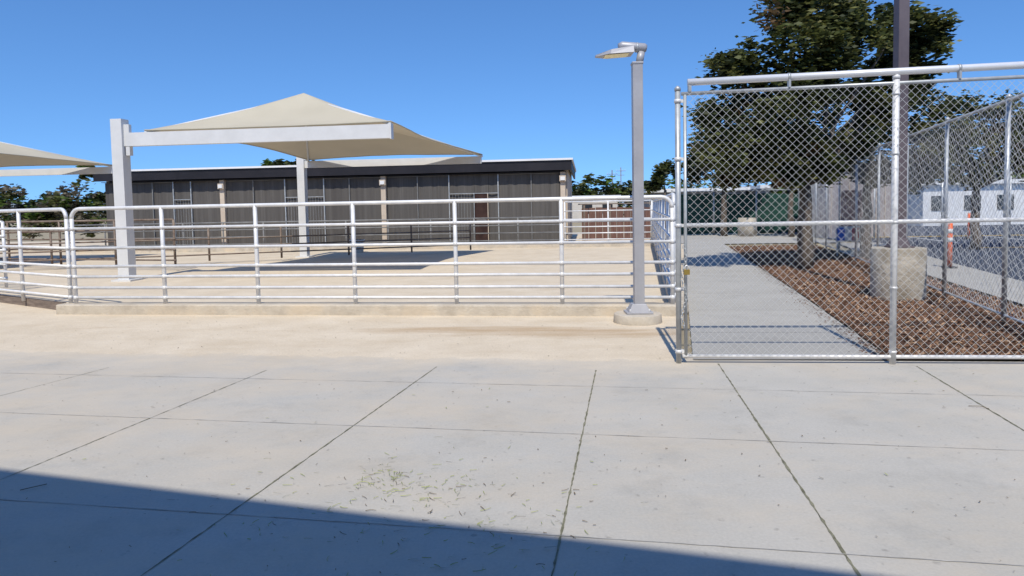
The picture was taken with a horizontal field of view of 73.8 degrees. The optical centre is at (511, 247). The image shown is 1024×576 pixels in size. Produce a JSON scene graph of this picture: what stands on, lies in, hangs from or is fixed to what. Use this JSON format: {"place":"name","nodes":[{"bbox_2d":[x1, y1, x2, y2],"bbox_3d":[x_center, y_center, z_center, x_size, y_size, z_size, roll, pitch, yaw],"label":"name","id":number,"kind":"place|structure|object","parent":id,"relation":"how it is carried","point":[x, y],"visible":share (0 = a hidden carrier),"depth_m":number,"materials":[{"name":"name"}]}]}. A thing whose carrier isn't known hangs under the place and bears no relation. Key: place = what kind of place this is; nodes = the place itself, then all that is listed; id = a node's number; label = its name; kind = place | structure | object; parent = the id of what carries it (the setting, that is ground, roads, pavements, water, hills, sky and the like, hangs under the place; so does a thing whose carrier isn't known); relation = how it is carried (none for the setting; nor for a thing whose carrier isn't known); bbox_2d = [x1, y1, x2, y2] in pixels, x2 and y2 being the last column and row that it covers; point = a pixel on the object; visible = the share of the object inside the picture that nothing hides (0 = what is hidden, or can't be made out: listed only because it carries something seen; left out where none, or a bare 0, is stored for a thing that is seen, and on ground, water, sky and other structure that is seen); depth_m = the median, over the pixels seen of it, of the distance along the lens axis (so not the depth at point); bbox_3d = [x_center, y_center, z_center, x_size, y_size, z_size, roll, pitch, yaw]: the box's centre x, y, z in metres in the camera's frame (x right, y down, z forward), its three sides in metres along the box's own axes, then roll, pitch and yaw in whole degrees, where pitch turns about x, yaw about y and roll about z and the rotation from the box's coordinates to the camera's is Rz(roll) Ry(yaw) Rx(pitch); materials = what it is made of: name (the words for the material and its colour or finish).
{"place":"outdoors","nodes":[
{"label":"outdoors","id":0,"kind":"place"},
{"bbox_2d":[1,191,631,218],"bbox_3d":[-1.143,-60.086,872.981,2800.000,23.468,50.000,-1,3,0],"label":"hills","id":1,"kind":"structure","parent":0,"point":[103,211],"depth_m":866.40,"materials":[{"name":"green plant"}]},
{"bbox_2d":[0,234,683,346],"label":"arena sand ground","id":2,"kind":"structure","parent":0,"point":[19,321],"depth_m":12.83,"materials":[{"name":"beige sand"}]},
{"bbox_2d":[0,221,7,287],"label":"pipe rail fence","id":3,"kind":"object","parent":2,"relation":"on","point":[3,250],"visible":0.92,"depth_m":14.50,"materials":[{"name":"white metal"}]},
{"bbox_2d":[0,294,65,309],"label":"timber kickboard","id":4,"kind":"object","parent":2,"relation":"on","point":[34,302],"visible":0.79,"depth_m":12.18,"materials":[{"name":"brown wood"}]},
{"bbox_2d":[0,175,106,240],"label":"shrubs","id":5,"kind":"object","parent":2,"relation":"on","point":[64,199],"visible":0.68,"depth_m":32.23,"materials":[{"name":"green plant"}]},
{"bbox_2d":[0,142,112,176],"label":"shade canopy","id":6,"kind":"object","parent":2,"relation":"on","point":[11,155],"visible":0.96,"depth_m":24.45,"materials":[{"name":"beige fabric"}]},
{"bbox_2d":[0,218,176,264],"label":"pipe rail fence","id":7,"kind":"object","parent":2,"relation":"on","point":[8,239],"visible":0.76,"depth_m":20.16,"materials":[{"name":"grey metal"}]},
{"bbox_2d":[0,220,470,263],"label":"pipe rail fence","id":8,"kind":"object","parent":2,"relation":"on","point":[208,238],"visible":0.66,"depth_m":21.81,"materials":[{"name":"grey metal"}]},
{"bbox_2d":[110,93,482,281],"bbox_3d":[-5.359,-1.886,19.791,6.979,4.862,8.814,0,3,13],"label":"shade canopy","id":9,"kind":"object","parent":2,"relation":"on","point":[303,128],"visible":1,"depth_m":16.92,"materials":[{"name":"beige fabric"}]},
{"bbox_2d":[108,172,565,245],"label":"posts","id":10,"kind":"object","parent":2,"relation":"on","point":[224,213],"visible":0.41,"depth_m":28.55,"materials":[{"name":"metal"}]},
{"bbox_2d":[217,175,565,188],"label":"wall lights","id":11,"kind":"object","parent":10,"relation":"attached to","point":[383,182],"depth_m":28.08,"materials":[{"name":"white paint"}]},
{"bbox_2d":[475,193,488,241],"bbox_3d":[-1.226,-1.107,27.952,0.550,2.200,0.090,-1,3,6],"label":"door","id":12,"kind":"structure","parent":10,"relation":"attached to","point":[481,210],"depth_m":27.92,"materials":[{"name":"brown metal"}]},
{"bbox_2d":[102,170,572,241],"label":"walls","id":13,"kind":"structure","parent":2,"relation":"on","point":[568,181],"depth_m":28.80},
{"bbox_2d":[105,172,559,245],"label":"shade screens","id":14,"kind":"object","parent":13,"relation":"attached to","point":[511,185],"visible":0.66,"depth_m":28.55,"materials":[{"name":"grey fabric"}]},
{"bbox_2d":[93,158,575,181],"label":"roof","id":15,"kind":"structure","parent":13,"relation":"on","point":[485,166],"depth_m":28.27,"materials":[{"name":"black metal"}]},
{"bbox_2d":[56,243,688,315],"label":"arena curb","id":16,"kind":"structure","parent":2,"relation":"on","point":[351,308],"depth_m":10.62,"materials":[{"name":"concrete"}]},
{"bbox_2d":[0,207,72,302],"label":"pipe rail fence","id":17,"kind":"object","parent":16,"relation":"on","point":[22,273],"visible":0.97,"depth_m":11.83,"materials":[{"name":"white metal"}]},
{"bbox_2d":[69,216,558,246],"bbox_3d":[-8.512,-0.536,28.017,21.194,1.129,0.071,-1,3,6],"label":"pipe rail fence","id":18,"kind":"object","parent":16,"relation":"on","point":[345,228],"visible":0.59,"depth_m":27.72,"materials":[{"name":"grey metal"}]},
{"bbox_2d":[69,195,674,303],"bbox_3d":[-2.438,0.110,10.541,9.684,1.645,0.072,-1,3,8],"label":"pipe rail fence","id":19,"kind":"object","parent":16,"relation":"on","point":[354,264],"visible":0.95,"depth_m":10.49,"materials":[{"name":"white metal"}]},
{"bbox_2d":[564,200,652,240],"bbox_3d":[3.757,-0.982,26.672,3.440,1.709,0.071,-1,3,6],"label":"pipe rail fence","id":20,"kind":"object","parent":16,"relation":"on","point":[607,226],"visible":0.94,"depth_m":26.66,"materials":[{"name":"white metal"}]},
{"bbox_2d":[653,193,675,302],"bbox_3d":[3.942,-0.480,18.257,0.072,1.681,16.665,0,3,11],"label":"pipe rail fence","id":21,"kind":"object","parent":16,"relation":"on","point":[659,231],"visible":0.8,"depth_m":14.74,"materials":[{"name":"white metal"}]},
{"bbox_2d":[578,202,650,240],"bbox_3d":[5.178,-1.218,32.270,4.000,1.775,0.840,-1,3,0],"label":"timber shelter","id":22,"kind":"object","parent":2,"relation":"on","point":[627,214],"visible":0.58,"depth_m":31.98,"materials":[{"name":"brown wood"}]},
{"bbox_2d":[595,41,661,325],"bbox_3d":[1.590,-0.864,9.287,0.873,3.822,0.666,-1,3,0],"label":"street lamp","id":23,"kind":"object","parent":2,"relation":"on","point":[637,312],"visible":0.94,"depth_m":9.21,"materials":[{"name":"metal"}]},
{"bbox_2d":[350,239,364,252],"bbox_3d":[-5.902,-0.055,26.035,0.593,0.500,0.593,-1,3,0],"label":"feed tub","id":24,"kind":"object","parent":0,"point":[359,250],"visible":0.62,"depth_m":25.87,"materials":[{"name":"plastic"}]},
{"bbox_2d":[0,338,1023,575],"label":"concrete apron","id":25,"kind":"object","parent":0,"point":[704,488],"visible":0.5,"depth_m":4.30,"materials":[{"name":"grey concrete"}]},
{"bbox_2d":[169,445,634,575],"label":"grass clippings","id":26,"kind":"object","parent":25,"relation":"on","point":[425,505],"depth_m":3.76,"materials":[{"name":"green plant"}]},
{"bbox_2d":[0,364,1023,575],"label":"slab joints","id":27,"kind":"object","parent":25,"relation":"on","point":[807,497],"visible":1,"depth_m":3.89,"materials":[{"name":"grey concrete"}]},
{"bbox_2d":[0,207,1023,361],"bbox_3d":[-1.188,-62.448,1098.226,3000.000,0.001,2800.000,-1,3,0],"label":"ground","id":28,"kind":"structure","parent":0,"point":[101,235],"depth_m":15.10,"materials":[{"name":"grey concrete"}]},
{"bbox_2d":[0,144,1023,227],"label":"distant trees","id":29,"kind":"object","parent":28,"relation":"on","point":[610,188],"visible":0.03,"depth_m":80.00,"materials":[{"name":"green plant"}]},
{"bbox_2d":[644,158,682,227],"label":"evergreen tree","id":30,"kind":"object","parent":28,"relation":"on","point":[657,182],"visible":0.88,"depth_m":46.53,"materials":[{"name":"green plant"}]},
{"bbox_2d":[671,188,798,234],"bbox_3d":[12.467,-1.844,34.821,8.526,2.350,0.089,-1,3,6],"label":"windscreen fence","id":31,"kind":"object","parent":28,"relation":"on","point":[734,208],"visible":0.4,"depth_m":34.87,"materials":[{"name":"fabric"}]},
{"bbox_2d":[665,234,881,358],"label":"footpath","id":32,"kind":"structure","parent":28,"relation":"on","point":[717,316],"depth_m":9.91,"materials":[{"name":"concrete"}]},
{"bbox_2d":[681,111,751,235],"bbox_3d":[10.484,-3.712,33.233,4.886,6.417,3.802,-1,3,0],"label":"evergreen tree","id":33,"kind":"object","parent":32,"relation":"on","point":[690,169],"visible":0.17,"depth_m":33.20,"materials":[{"name":"green plant"}]},
{"bbox_2d":[738,218,756,236],"bbox_3d":[11.383,-0.991,33.011,0.892,0.900,0.892,-1,3,0],"label":"concrete block","id":34,"kind":"object","parent":32,"relation":"on","point":[748,230],"visible":0.74,"depth_m":32.64,"materials":[{"name":"grey concrete"}]},
{"bbox_2d":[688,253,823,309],"bbox_3d":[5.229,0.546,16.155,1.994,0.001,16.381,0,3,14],"label":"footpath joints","id":35,"kind":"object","parent":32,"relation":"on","point":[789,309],"visible":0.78,"depth_m":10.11,"materials":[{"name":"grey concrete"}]},
{"bbox_2d":[756,153,838,236],"bbox_3d":[13.235,-2.802,31.497,4.912,4.706,3.025,-1,3,0],"label":"evergreen tree","id":36,"kind":"object","parent":28,"relation":"on","point":[790,209],"visible":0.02,"depth_m":31.38,"materials":[{"name":"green plant"}]},
{"bbox_2d":[729,244,1023,359],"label":"mulch bed","id":37,"kind":"object","parent":28,"relation":"on","point":[824,279],"visible":0.72,"depth_m":9.71,"materials":[{"name":"brown wood"}]},
{"bbox_2d":[680,0,963,268],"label":"evergreen tree","id":38,"kind":"object","parent":37,"relation":"on","point":[832,30],"visible":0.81,"depth_m":15.75,"materials":[{"name":"green plant"}]},
{"bbox_2d":[836,226,859,257],"bbox_3d":[9.479,-0.148,19.269,0.680,0.890,0.088,-1,3,0],"label":"notice sign","id":39,"kind":"object","parent":37,"relation":"on","point":[844,235],"visible":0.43,"depth_m":19.21,"materials":[{"name":"blue paint"}]},
{"bbox_2d":[870,0,926,300],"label":"light pole","id":40,"kind":"object","parent":37,"relation":"on","point":[901,34],"visible":0.62,"depth_m":10.80,"materials":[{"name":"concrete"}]},
{"bbox_2d":[836,78,982,259],"bbox_3d":[10.482,-2.231,18.704,4.883,5.157,3.130,-1,3,0],"label":"evergreen tree","id":41,"kind":"object","parent":37,"relation":"on","point":[935,108],"visible":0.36,"depth_m":18.63,"materials":[{"name":"green plant"}]},
{"bbox_2d":[811,93,1023,323],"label":"chain link fence","id":42,"kind":"object","parent":37,"relation":"on","point":[1005,207],"visible":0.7,"depth_m":10.81,"materials":[{"name":"metal"}]},
{"bbox_2d":[674,61,1023,364],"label":"chain link gate","id":43,"kind":"structure","parent":42,"relation":"attached to","point":[894,222],"depth_m":6.63,"materials":[{"name":"metal"}]},
{"bbox_2d":[681,245,689,328],"bbox_3d":[1.718,0.393,6.780,0.085,0.850,0.059,-1,3,0],"label":"padlock and chain","id":44,"kind":"object","parent":43,"relation":"hanging from","point":[685,271],"visible":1,"depth_m":6.78,"materials":[{"name":"metal"}]},
{"bbox_2d":[0,0,1023,201],"label":"sky","id":45,"kind":"structure","parent":0,"point":[494,79],"materials":[{"name":"blue"}]},
{"bbox_2d":[572,195,620,222],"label":"distant building","id":46,"kind":"structure","parent":0,"point":[576,215],"depth_m":67.38,"materials":[{"name":"paint"}]},
{"bbox_2d":[783,224,1023,280],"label":"parking asphalt","id":47,"kind":"structure","parent":0,"point":[995,267],"depth_m":22.70,"materials":[{"name":"grey asphalt"}]},
{"bbox_2d":[644,187,751,226],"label":"distant building","id":48,"kind":"structure","parent":47,"relation":"on","point":[661,192],"depth_m":49.37,"materials":[{"name":"grey"}]},
{"bbox_2d":[742,185,798,217],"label":"distant building","id":49,"kind":"structure","parent":47,"relation":"on","point":[759,187],"depth_m":47.60,"materials":[{"name":"grey"}]},
{"bbox_2d":[811,168,891,237],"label":"storage shed","id":50,"kind":"structure","parent":47,"relation":"on","point":[850,210],"depth_m":29.95,"materials":[{"name":"grey metal"}]},
{"bbox_2d":[814,171,1023,239],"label":"chain link fence","id":51,"kind":"object","parent":47,"relation":"on","point":[1009,235],"visible":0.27,"depth_m":27.77,"materials":[{"name":"metal"}]},
{"bbox_2d":[907,235,1023,247],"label":"parking marking","id":52,"kind":"object","parent":47,"relation":"on","point":[955,242],"visible":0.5,"depth_m":28.82,"materials":[{"name":"yellow paint"}]},
{"bbox_2d":[908,87,1023,249],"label":"evergreen tree","id":53,"kind":"object","parent":47,"relation":"on","point":[969,108],"visible":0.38,"depth_m":21.01,"materials":[{"name":"green plant"}]},
{"bbox_2d":[908,179,1023,225],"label":"distant building","id":54,"kind":"structure","parent":47,"relation":"on","point":[961,199],"depth_m":41.44,"materials":[{"name":"white paint"}]},
{"bbox_2d":[964,213,971,238],"bbox_3d":[18.087,-0.844,27.017,0.314,1.050,0.314,-1,3,0],"label":"delineator post","id":55,"kind":"object","parent":47,"relation":"on","point":[969,214],"visible":0.37,"depth_m":26.98,"materials":[{"name":"orange plastic"}]},
{"bbox_2d":[841,242,1023,303],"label":"pavement","id":56,"kind":"structure","parent":0,"point":[1021,286],"depth_m":13.43,"materials":[{"name":"concrete"}]},
{"bbox_2d":[941,223,956,267],"bbox_3d":[10.101,-0.034,15.736,0.314,1.050,0.314,-1,3,0],"label":"delineator post","id":57,"kind":"object","parent":56,"relation":"on","point":[949,242],"visible":0.48,"depth_m":15.70,"materials":[{"name":"orange plastic"}]}
]}

